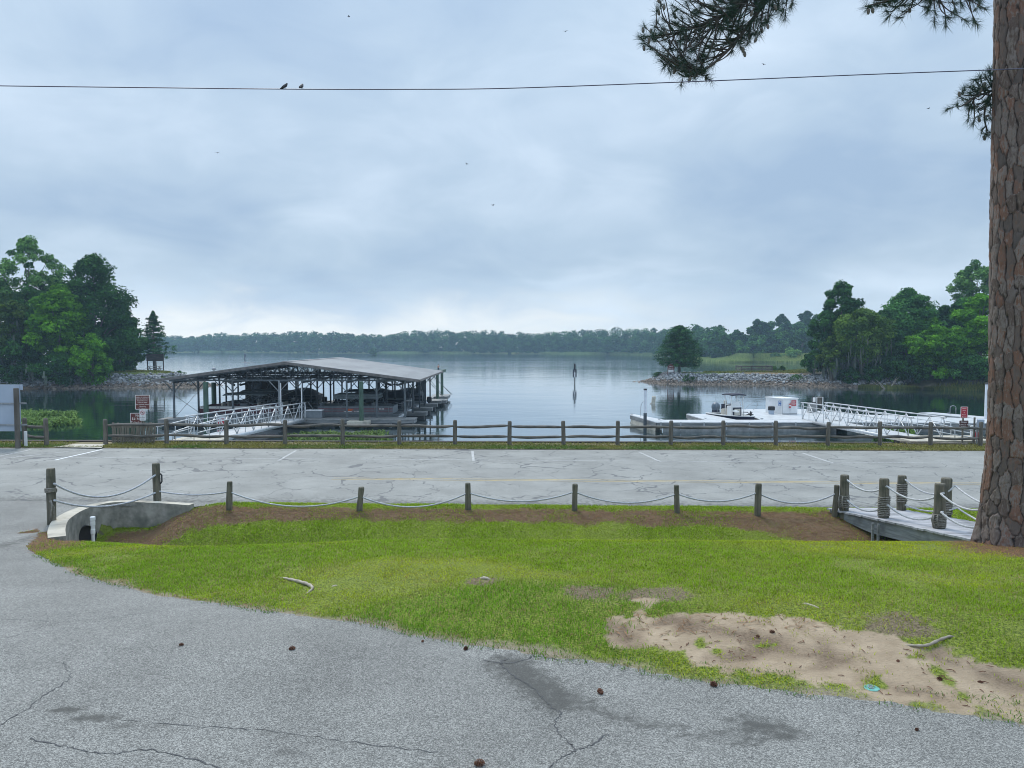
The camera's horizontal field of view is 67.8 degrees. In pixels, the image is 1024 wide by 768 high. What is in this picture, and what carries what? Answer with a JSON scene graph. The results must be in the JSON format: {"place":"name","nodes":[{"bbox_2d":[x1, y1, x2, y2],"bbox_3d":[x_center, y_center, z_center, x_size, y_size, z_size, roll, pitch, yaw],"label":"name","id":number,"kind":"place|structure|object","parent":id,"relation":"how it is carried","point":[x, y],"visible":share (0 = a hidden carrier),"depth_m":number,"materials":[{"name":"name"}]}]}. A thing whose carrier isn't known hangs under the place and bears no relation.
{"place":"outdoors","nodes":[
{"label":"outdoors","id":0,"kind":"place"},
{"bbox_2d":[0,448,984,508],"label":"road","id":1,"kind":"structure","parent":0,"point":[406,476],"depth_m":26.51,"materials":[{"name":"concrete"}]},
{"bbox_2d":[0,440,985,450],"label":"verge","id":2,"kind":"structure","parent":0,"point":[475,445],"depth_m":33.74,"materials":[{"name":"plant"}]},
{"bbox_2d":[0,384,27,445],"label":"notice board","id":3,"kind":"object","parent":2,"relation":"on","point":[6,409],"visible":0.79,"depth_m":32.19,"materials":[{"name":"metal"}]},
{"bbox_2d":[13,388,20,448],"bbox_3d":[-20.782,1.582,31.994,0.210,2.827,0.210,0,3,0],"label":"timber pole","id":4,"kind":"object","parent":2,"relation":"on","point":[17,418],"visible":0.79,"depth_m":31.92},
{"bbox_2d":[22,418,48,445],"bbox_3d":[-20.530,2.214,32.825,1.229,1.507,0.200,0,3,8],"label":"rail fence","id":5,"kind":"object","parent":2,"relation":"on","point":[44,427],"visible":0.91,"depth_m":32.75,"materials":[{"name":"grey wood"}]},
{"bbox_2d":[111,422,155,442],"bbox_3d":[-16.820,2.167,33.892,2.006,0.948,0.104,0,3,0],"label":"picket screen","id":6,"kind":"object","parent":2,"relation":"on","point":[125,429],"visible":0.6,"depth_m":33.87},
{"bbox_2d":[103,419,985,445],"bbox_3d":[3.192,2.376,34.423,42.231,1.791,0.213,0,3,-3],"label":"rail fence","id":7,"kind":"object","parent":2,"relation":"on","point":[509,436],"visible":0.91,"depth_m":34.27,"materials":[{"name":"brown wood"}]},
{"bbox_2d":[959,407,967,442],"bbox_3d":[21.253,2.316,35.889,0.427,2.505,0.078,0,3,0],"label":"sign post","id":8,"kind":"object","parent":2,"relation":"on","point":[963,415],"visible":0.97,"depth_m":35.82,"materials":[{"name":"red"}]},
{"bbox_2d":[0,352,985,441],"bbox_3d":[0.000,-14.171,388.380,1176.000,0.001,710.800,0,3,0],"label":"lake water","id":9,"kind":"structure","parent":0,"point":[523,389],"depth_m":80.53,"materials":[{"name":"grey liquid"}]},
{"bbox_2d":[21,408,79,417],"bbox_3d":[-39.472,2.304,59.347,11.168,0.391,8.424,-1,3,-22],"label":"water weed","id":10,"kind":"object","parent":9,"relation":"on","point":[42,413],"visible":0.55,"depth_m":59.38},
{"bbox_2d":[21,415,81,426],"bbox_3d":[-34.533,2.612,53.850,9.434,0.333,5.955,0,3,0],"label":"water weed","id":11,"kind":"object","parent":9,"relation":"on","point":[58,421],"visible":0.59,"depth_m":53.27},
{"bbox_2d":[203,382,208,427],"bbox_3d":[-20.556,2.086,51.221,0.340,4.450,0.340,0,3,0],"label":"mooring pile","id":12,"kind":"object","parent":9,"relation":"in","point":[205,399],"visible":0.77,"depth_m":51.05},
{"bbox_2d":[193,392,295,416],"bbox_3d":[-19.194,1.746,55.159,7.048,2.330,2.356,0,3,0],"label":"pontoon boat","id":13,"kind":"object","parent":9,"relation":"on","point":[220,406],"visible":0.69,"depth_m":54.03,"materials":[{"name":"metal"}]},
{"bbox_2d":[222,389,303,410],"bbox_3d":[-19.394,1.544,59.154,6.448,2.330,2.356,0,3,0],"label":"pontoon boat","id":14,"kind":"object","parent":9,"relation":"on","point":[291,401],"visible":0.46,"depth_m":58.64,"materials":[{"name":"metal"}]},
{"bbox_2d":[152,357,450,426],"bbox_3d":[-15.148,0.081,64.362,18.295,4.545,27.450,0,3,0],"label":"boathouse","id":15,"kind":"object","parent":9,"relation":"on","point":[378,372],"visible":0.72,"depth_m":53.66,"materials":[{"name":"metal"}]},
{"bbox_2d":[245,381,287,399],"bbox_3d":[-20.300,0.617,63.112,3.200,2.380,1.900,0,3,0],"label":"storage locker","id":16,"kind":"object","parent":15,"relation":"on","point":[264,384],"visible":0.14,"depth_m":62.25,"materials":[{"name":"metal"}]},
{"bbox_2d":[306,409,323,417],"bbox_3d":[-13.600,2.050,52.571,1.160,0.565,0.560,0,3,0],"label":"dock box","id":17,"kind":"object","parent":15,"relation":"on","point":[315,413],"visible":0.89,"depth_m":52.32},
{"bbox_2d":[288,387,326,402],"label":"pontoon boat","id":18,"kind":"object","parent":9,"relation":"on","point":[306,395],"visible":0.27,"depth_m":66.04,"materials":[{"name":"metal"}]},
{"bbox_2d":[287,429,394,440],"bbox_3d":[-10.399,3.097,45.446,6.536,0.215,5.885,-1,3,-12],"label":"water weed","id":19,"kind":"object","parent":9,"relation":"on","point":[378,433],"visible":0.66,"depth_m":45.74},
{"bbox_2d":[313,393,403,416],"bbox_3d":[-11.156,1.794,55.161,6.548,2.235,2.356,0,3,0],"label":"pontoon boat","id":20,"kind":"object","parent":9,"relation":"on","point":[339,410],"visible":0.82,"depth_m":54.03,"materials":[{"name":"metal"}]},
{"bbox_2d":[359,381,363,420],"bbox_3d":[-10.125,2.069,51.220,0.310,4.484,0.310,0,3,0],"label":"mooring pile","id":21,"kind":"object","parent":9,"relation":"in","point":[361,409],"visible":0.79,"depth_m":51.05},
{"bbox_2d":[332,389,411,416],"bbox_3d":[-11.106,1.544,59.154,6.448,2.330,2.356,0,3,0],"label":"pontoon boat","id":22,"kind":"object","parent":9,"relation":"on","point":[400,403],"visible":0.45,"depth_m":58.51,"materials":[{"name":"metal"}]},
{"bbox_2d":[348,390,418,406],"bbox_3d":[-10.906,1.502,63.157,6.448,2.009,2.360,0,3,0],"label":"pontoon boat","id":23,"kind":"object","parent":9,"relation":"on","point":[399,395],"visible":0.26,"depth_m":62.38,"materials":[{"name":"metal"}]},
{"bbox_2d":[374,387,431,402],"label":"pontoon boat","id":24,"kind":"object","parent":9,"relation":"on","point":[416,398],"visible":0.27,"depth_m":66.26,"materials":[{"name":"metal"}]},
{"bbox_2d":[195,350,663,355],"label":"shore reeds","id":25,"kind":"object","parent":9,"relation":"on","point":[467,352],"visible":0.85,"depth_m":496.96,"materials":[{"name":"plant"}]},
{"bbox_2d":[705,393,754,419],"bbox_3d":[15.359,1.844,52.939,2.030,2.460,5.074,-1,3,-17],"label":"motor boat","id":26,"kind":"object","parent":9,"relation":"on","point":[731,411],"visible":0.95,"depth_m":52.55,"materials":[{"name":"white plastic"}]},
{"bbox_2d":[699,353,808,362],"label":"reed bed","id":27,"kind":"object","parent":9,"relation":"in","point":[747,358],"visible":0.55,"depth_m":247.93,"materials":[{"name":"plant"}]},
{"bbox_2d":[630,409,986,431],"bbox_3d":[20.660,2.554,53.389,24.605,0.856,10.554,0,3,0],"label":"floating dock","id":28,"kind":"object","parent":9,"relation":"on","point":[763,417],"visible":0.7,"depth_m":49.57,"materials":[{"name":"concrete"}]},
{"bbox_2d":[766,397,798,413],"bbox_3d":[19.454,1.541,55.023,1.225,1.153,2.128,-1,3,-20],"label":"utility cabinet","id":29,"kind":"object","parent":28,"relation":"on","point":[781,404],"visible":0.99,"depth_m":54.27,"materials":[{"name":"white plastic"}]},
{"bbox_2d":[807,396,822,412],"bbox_3d":[22.229,1.512,55.724,1.054,1.180,0.500,0,3,0],"label":"dispenser stand","id":30,"kind":"object","parent":28,"relation":"on","point":[817,400],"visible":0.85,"depth_m":55.64,"materials":[{"name":"white plastic"}]},
{"bbox_2d":[800,402,946,439],"bbox_3d":[20.025,2.028,43.657,1.679,1.631,14.414,0,3,0],"label":"gangway","id":31,"kind":"object","parent":28,"relation":"on","point":[871,432],"visible":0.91,"depth_m":42.38,"materials":[{"name":"metal"}]},
{"bbox_2d":[858,377,987,390],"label":"bank reeds","id":32,"kind":"object","parent":9,"relation":"on","point":[967,386],"visible":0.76,"depth_m":94.26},
{"bbox_2d":[1,350,987,534],"bbox_3d":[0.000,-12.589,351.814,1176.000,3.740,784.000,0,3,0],"label":"ground","id":33,"kind":"structure","parent":0,"point":[931,381],"depth_m":97.56,"materials":[{"name":"green plant"}]},
{"bbox_2d":[0,280,25,366],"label":"broadleaf tree","id":34,"kind":"object","parent":33,"relation":"on","point":[5,292],"visible":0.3,"depth_m":101.97,"materials":[{"name":"green plant"}]},
{"bbox_2d":[0,300,43,368],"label":"broadleaf tree","id":35,"kind":"object","parent":33,"relation":"on","point":[12,312],"visible":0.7,"depth_m":97.30,"materials":[{"name":"green plant"}]},
{"bbox_2d":[0,334,44,383],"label":"broadleaf tree","id":36,"kind":"object","parent":33,"relation":"on","point":[19,354],"visible":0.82,"depth_m":96.12,"materials":[{"name":"green plant"}]},
{"bbox_2d":[0,283,47,362],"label":"broadleaf tree","id":37,"kind":"object","parent":33,"relation":"on","point":[29,292],"visible":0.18,"depth_m":103.08,"materials":[{"name":"green plant"}]},
{"bbox_2d":[0,235,68,329],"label":"broadleaf tree","id":38,"kind":"object","parent":33,"relation":"on","point":[28,246],"visible":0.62,"depth_m":104.75,"materials":[{"name":"green plant"}]},
{"bbox_2d":[44,468,56,524],"bbox_3d":[-11.363,2.918,18.782,0.286,1.690,0.290,0,3,0],"label":"wooden post","id":39,"kind":"object","parent":33,"relation":"on","point":[50,490],"visible":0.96,"depth_m":18.69,"materials":[{"name":"grey wood"}]},
{"bbox_2d":[25,351,90,386],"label":"broadleaf tree","id":40,"kind":"object","parent":33,"relation":"on","point":[57,369],"visible":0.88,"depth_m":96.33,"materials":[{"name":"green plant"}]},
{"bbox_2d":[22,283,94,354],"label":"broadleaf tree","id":41,"kind":"object","parent":33,"relation":"on","point":[59,301],"visible":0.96,"depth_m":97.34,"materials":[{"name":"green plant"}]},
{"bbox_2d":[51,313,104,372],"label":"broadleaf tree","id":42,"kind":"object","parent":33,"relation":"on","point":[97,331],"visible":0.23,"depth_m":100.42,"materials":[{"name":"green plant"}]},
{"bbox_2d":[64,332,113,385],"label":"broadleaf tree","id":43,"kind":"object","parent":33,"relation":"on","point":[94,346],"visible":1,"depth_m":97.90,"materials":[{"name":"green plant"}]},
{"bbox_2d":[46,252,144,372],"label":"broadleaf tree","id":44,"kind":"object","parent":33,"relation":"on","point":[99,291],"visible":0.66,"depth_m":102.39,"materials":[{"name":"green plant"}]},
{"bbox_2d":[0,372,222,388],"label":"riprap","id":45,"kind":"object","parent":33,"relation":"on","point":[120,379],"visible":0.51,"depth_m":99.63,"materials":[{"name":"stone"}]},
{"bbox_2d":[47,500,193,541],"bbox_3d":[-10.607,4.069,19.479,2.448,1.500,4.126,1,3,22],"label":"concrete headwall","id":46,"kind":"object","parent":33,"relation":"on","point":[73,524],"visible":0.45,"depth_m":20.80,"materials":[{"name":"concrete"}]},
{"bbox_2d":[152,463,162,500],"bbox_3d":[-9.999,2.948,21.478,0.252,1.440,0.215,-2,4,-36],"label":"wooden post","id":47,"kind":"object","parent":46,"relation":"on","point":[157,481],"visible":0.84,"depth_m":21.39,"materials":[{"name":"grey wood"}]},
{"bbox_2d":[53,475,155,497],"bbox_3d":[-10.652,2.675,20.033,0.144,0.653,2.972,1,3,25],"label":"rope","id":48,"kind":"object","parent":47,"relation":"attached to","point":[83,495],"visible":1,"depth_m":19.94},
{"bbox_2d":[53,492,155,507],"bbox_3d":[-10.662,3.018,20.049,0.139,0.517,2.964,1,3,25],"label":"rope","id":49,"kind":"object","parent":47,"relation":"attached to","point":[71,504],"visible":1,"depth_m":19.95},
{"bbox_2d":[159,491,834,507],"bbox_3d":[-0.621,3.150,20.735,18.724,0.469,0.637,0,3,3],"label":"rope","id":50,"kind":"object","parent":47,"relation":"attached to","point":[499,499],"visible":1,"depth_m":20.78,"materials":[{"name":"fabric"}]},
{"bbox_2d":[97,307,143,370],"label":"broadleaf tree","id":51,"kind":"object","parent":33,"relation":"on","point":[131,358],"visible":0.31,"depth_m":106.29,"materials":[{"name":"green plant"}]},
{"bbox_2d":[110,327,149,369],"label":"broadleaf tree","id":52,"kind":"object","parent":33,"relation":"on","point":[133,364],"visible":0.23,"depth_m":109.03,"materials":[{"name":"green plant"}]},
{"bbox_2d":[146,354,163,369],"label":"shore board","id":53,"kind":"object","parent":33,"relation":"on","point":[154,357],"visible":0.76,"depth_m":109.41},
{"bbox_2d":[138,310,176,369],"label":"cedar tree","id":54,"kind":"object","parent":33,"relation":"on","point":[152,325],"visible":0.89,"depth_m":111.94,"materials":[{"name":"green plant"}]},
{"bbox_2d":[173,437,229,439],"bbox_3d":[-15.150,2.740,36.636,2.500,0.120,2.300,0,3,0],"label":"landing","id":55,"kind":"object","parent":33,"relation":"on","point":[190,438],"visible":0.36,"depth_m":37.12,"materials":[{"name":"concrete"}]},
{"bbox_2d":[184,402,305,438],"bbox_3d":[-15.000,2.040,44.510,1.628,1.681,14.523,0,3,2],"label":"gangway","id":56,"kind":"object","parent":55,"relation":"on","point":[246,430],"visible":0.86,"depth_m":43.30,"materials":[{"name":"metal"}]},
{"bbox_2d":[138,324,729,357],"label":"woods","id":57,"kind":"object","parent":33,"relation":"on","point":[638,340],"visible":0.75,"depth_m":512.39,"materials":[{"name":"green plant"}]},
{"bbox_2d":[0,440,892,443],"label":"sea wall","id":58,"kind":"structure","parent":33,"relation":"on","point":[623,442],"depth_m":34.96,"materials":[{"name":"concrete"}]},
{"bbox_2d":[135,395,149,440],"bbox_3d":[-16.601,1.758,34.309,0.630,2.535,0.124,0,3,-8],"label":"sign post","id":59,"kind":"object","parent":58,"relation":"on","point":[142,402],"visible":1,"depth_m":34.23,"materials":[{"name":"red"}]},
{"bbox_2d":[110,369,807,373],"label":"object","id":60,"kind":"structure","parent":33,"relation":"on","point":[707,371],"depth_m":111.88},
{"bbox_2d":[653,325,704,371],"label":"cedar tree","id":61,"kind":"object","parent":33,"relation":"on","point":[678,338],"visible":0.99,"depth_m":112.96,"materials":[{"name":"green plant"}]},
{"bbox_2d":[721,338,737,355],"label":"broadleaf tree","id":62,"kind":"object","parent":33,"relation":"on","point":[727,351],"visible":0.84,"depth_m":259.22,"materials":[{"name":"green plant"}]},
{"bbox_2d":[729,329,748,344],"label":"broadleaf tree","id":63,"kind":"object","parent":33,"relation":"on","point":[735,335],"visible":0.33,"depth_m":283.79,"materials":[{"name":"green plant"}]},
{"bbox_2d":[735,365,772,371],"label":"viewing platform","id":64,"kind":"structure","parent":33,"relation":"on","point":[767,368],"depth_m":113.01,"materials":[{"name":"wood"}]},
{"bbox_2d":[746,335,762,357],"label":"broadleaf tree","id":65,"kind":"object","parent":33,"relation":"on","point":[751,340],"visible":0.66,"depth_m":271.90,"materials":[{"name":"green plant"}]},
{"bbox_2d":[751,335,768,355],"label":"broadleaf tree","id":66,"kind":"object","parent":33,"relation":"on","point":[761,341],"visible":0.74,"depth_m":269.33,"materials":[{"name":"green plant"}]},
{"bbox_2d":[750,319,769,335],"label":"broadleaf tree","id":67,"kind":"object","parent":33,"relation":"on","point":[758,326],"visible":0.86,"depth_m":297.19,"materials":[{"name":"green plant"}]},
{"bbox_2d":[763,334,784,352],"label":"broadleaf tree","id":68,"kind":"object","parent":33,"relation":"on","point":[773,341],"visible":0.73,"depth_m":265.85,"materials":[{"name":"green plant"}]},
{"bbox_2d":[633,371,923,387],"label":"riprap","id":69,"kind":"object","parent":33,"relation":"on","point":[742,378],"visible":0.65,"depth_m":107.05,"materials":[{"name":"stone"}]},
{"bbox_2d":[775,332,788,353],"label":"broadleaf tree","id":70,"kind":"object","parent":33,"relation":"on","point":[784,342],"visible":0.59,"depth_m":265.28,"materials":[{"name":"green plant"}]},
{"bbox_2d":[790,328,813,352],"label":"broadleaf tree","id":71,"kind":"object","parent":33,"relation":"on","point":[801,337],"visible":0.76,"depth_m":260.81,"materials":[{"name":"green plant"}]},
{"bbox_2d":[799,350,823,374],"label":"broadleaf tree","id":72,"kind":"object","parent":33,"relation":"on","point":[809,361],"visible":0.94,"depth_m":105.41,"materials":[{"name":"green plant"}]},
{"bbox_2d":[807,309,849,373],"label":"broadleaf tree","id":73,"kind":"object","parent":33,"relation":"on","point":[824,326],"visible":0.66,"depth_m":106.47,"materials":[{"name":"green plant"}]},
{"bbox_2d":[635,0,1023,546],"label":"pine tree","id":74,"kind":"object","parent":33,"relation":"on","point":[1000,518],"visible":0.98,"depth_m":14.71,"materials":[{"name":"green plant"}]},
{"bbox_2d":[814,335,849,382],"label":"broadleaf tree","id":75,"kind":"object","parent":33,"relation":"on","point":[832,365],"visible":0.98,"depth_m":101.15,"materials":[{"name":"green plant"}]},
{"bbox_2d":[822,279,865,369],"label":"broadleaf tree","id":76,"kind":"object","parent":33,"relation":"on","point":[841,291],"visible":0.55,"depth_m":106.55,"materials":[{"name":"green plant"}]},
{"bbox_2d":[836,366,859,383],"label":"waterline bush","id":77,"kind":"object","parent":33,"relation":"on","point":[852,372],"visible":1,"depth_m":100.38,"materials":[{"name":"green plant"}]},
{"bbox_2d":[832,307,897,379],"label":"broadleaf tree","id":78,"kind":"object","parent":33,"relation":"on","point":[872,342],"visible":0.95,"depth_m":98.76,"materials":[{"name":"green plant"}]},
{"bbox_2d":[857,364,884,383],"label":"waterline bush","id":79,"kind":"object","parent":33,"relation":"on","point":[870,369],"visible":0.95,"depth_m":99.88,"materials":[{"name":"green plant"}]},
{"bbox_2d":[870,309,907,365],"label":"broadleaf tree","id":80,"kind":"object","parent":33,"relation":"on","point":[897,337],"visible":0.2,"depth_m":107.30,"materials":[{"name":"green plant"}]},
{"bbox_2d":[827,474,975,541],"bbox_3d":[10.392,3.375,18.491,2.281,2.187,5.701,-1,3,-17],"label":"footbridge","id":81,"kind":"object","parent":33,"relation":"on","point":[885,520],"visible":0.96,"depth_m":19.09,"materials":[{"name":"grey wood"}]},
{"bbox_2d":[847,500,973,528],"bbox_3d":[9.659,3.140,18.397,0.240,0.500,4.170,-1,3,-17],"label":"rope","id":82,"kind":"object","parent":81,"relation":"attached to","point":[928,518],"visible":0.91,"depth_m":18.43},
{"bbox_2d":[847,479,977,510],"bbox_3d":[9.647,2.673,18.234,0.380,0.408,4.427,-1,3,-14],"label":"rope","id":83,"kind":"object","parent":81,"relation":"attached to","point":[941,494],"visible":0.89,"depth_m":18.32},
{"bbox_2d":[880,287,939,355],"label":"broadleaf tree","id":84,"kind":"object","parent":33,"relation":"on","point":[909,304],"visible":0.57,"depth_m":109.09,"materials":[{"name":"green plant"}]},
{"bbox_2d":[905,306,941,356],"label":"broadleaf tree","id":85,"kind":"object","parent":33,"relation":"on","point":[934,320],"visible":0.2,"depth_m":108.51,"materials":[{"name":"green plant"}]},
{"bbox_2d":[902,325,969,369],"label":"broadleaf tree","id":86,"kind":"object","parent":33,"relation":"on","point":[943,345],"visible":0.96,"depth_m":96.53,"materials":[{"name":"green plant"}]},
{"bbox_2d":[889,435,985,444],"bbox_3d":[20.799,3.430,37.046,5.203,1.660,2.750,0,3,0],"label":"landing","id":87,"kind":"object","parent":33,"relation":"on","point":[917,441],"visible":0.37,"depth_m":36.26,"materials":[{"name":"concrete"}]},
{"bbox_2d":[930,366,951,380],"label":"bush","id":88,"kind":"object","parent":33,"relation":"on","point":[941,372],"visible":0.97,"depth_m":95.99,"materials":[{"name":"green plant"}]},
{"bbox_2d":[935,305,964,352],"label":"broadleaf tree","id":89,"kind":"object","parent":33,"relation":"on","point":[943,311],"visible":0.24,"depth_m":111.99,"materials":[{"name":"green plant"}]},
{"bbox_2d":[939,297,985,344],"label":"broadleaf tree","id":90,"kind":"object","parent":33,"relation":"on","point":[957,304],"visible":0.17,"depth_m":110.12,"materials":[{"name":"green plant"}]},
{"bbox_2d":[945,259,988,314],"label":"broadleaf tree","id":91,"kind":"object","parent":33,"relation":"on","point":[966,277],"visible":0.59,"depth_m":116.68,"materials":[{"name":"green plant"}]},
{"bbox_2d":[946,354,988,379],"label":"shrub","id":92,"kind":"object","parent":33,"relation":"on","point":[978,364],"visible":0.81,"depth_m":94.47,"materials":[{"name":"green plant"}]},
{"bbox_2d":[950,293,988,356],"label":"broadleaf tree","id":93,"kind":"object","parent":33,"relation":"on","point":[976,328],"visible":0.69,"depth_m":98.27,"materials":[{"name":"green plant"}]},
{"bbox_2d":[0,0,993,341],"label":"sky","id":94,"kind":"structure","parent":0,"point":[733,204],"materials":[{"name":"grey"}]},
{"bbox_2d":[0,501,1023,767],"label":"driveway","id":95,"kind":"structure","parent":0,"point":[94,673],"depth_m":7.63,"materials":[{"name":"asphalt"}]},
{"bbox_2d":[0,68,1023,89],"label":"overhead cable","id":96,"kind":"object","parent":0,"point":[511,88],"visible":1,"depth_m":12.76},
{"bbox_2d":[22,502,1023,724],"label":"lawn soil","id":97,"kind":"structure","parent":0,"point":[907,670],"depth_m":10.35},
{"bbox_2d":[226,481,232,510],"bbox_3d":[-7.711,3.197,20.785,0.180,1.083,0.170,0,3,0],"label":"wooden post","id":98,"kind":"object","parent":97,"relation":"on","point":[229,499],"visible":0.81,"depth_m":20.71,"materials":[{"name":"grey wood"}]},
{"bbox_2d":[356,487,363,511],"bbox_3d":[-4.128,3.286,20.728,0.231,0.972,0.165,0,3,0],"label":"wooden post","id":99,"kind":"object","parent":97,"relation":"on","point":[359,507],"visible":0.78,"depth_m":20.65,"materials":[{"name":"grey wood"}]},
{"bbox_2d":[465,483,470,509],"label":"wooden post","id":100,"kind":"object","parent":97,"relation":"on","point":[468,496],"visible":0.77,"depth_m":20.85,"materials":[{"name":"grey wood"}]},
{"bbox_2d":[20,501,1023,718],"bbox_3d":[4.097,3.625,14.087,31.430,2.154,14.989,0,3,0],"label":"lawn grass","id":101,"kind":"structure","parent":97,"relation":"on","point":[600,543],"depth_m":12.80,"materials":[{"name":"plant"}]},
{"bbox_2d":[22,504,1023,642],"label":"pine straw","id":102,"kind":"object","parent":97,"relation":"on","point":[763,516],"visible":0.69,"depth_m":18.21,"materials":[{"name":"plant"}]},
{"bbox_2d":[32,549,1023,726],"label":"edge grass","id":103,"kind":"structure","parent":97,"relation":"on","point":[95,575],"depth_m":9.01,"materials":[{"name":"plant"}]},
{"bbox_2d":[674,485,679,512],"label":"wooden post","id":104,"kind":"object","parent":97,"relation":"on","point":[676,501],"visible":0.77,"depth_m":20.75,"materials":[{"name":"grey wood"}]},
{"bbox_2d":[754,483,761,516],"bbox_3d":[6.657,3.285,20.633,0.184,1.188,0.180,0,3,0],"label":"wooden post","id":105,"kind":"object","parent":97,"relation":"on","point":[758,497],"visible":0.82,"depth_m":20.55,"materials":[{"name":"grey wood"}]},
{"bbox_2d":[632,627,1014,706],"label":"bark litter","id":106,"kind":"object","parent":97,"relation":"on","point":[857,669],"visible":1,"depth_m":8.49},
{"bbox_2d":[832,485,839,517],"bbox_3d":[8.748,3.316,20.603,0.189,1.174,0.161,0,3,0],"label":"wooden post","id":107,"kind":"object","parent":97,"relation":"on","point":[835,501],"visible":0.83,"depth_m":20.53,"materials":[{"name":"grey wood"}]},
{"bbox_2d":[905,635,954,646],"bbox_3d":[4.852,2.973,8.768,0.694,0.105,0.171,0,3,-7],"label":"surface root","id":108,"kind":"object","parent":97,"relation":"on","point":[932,642],"visible":1,"depth_m":8.71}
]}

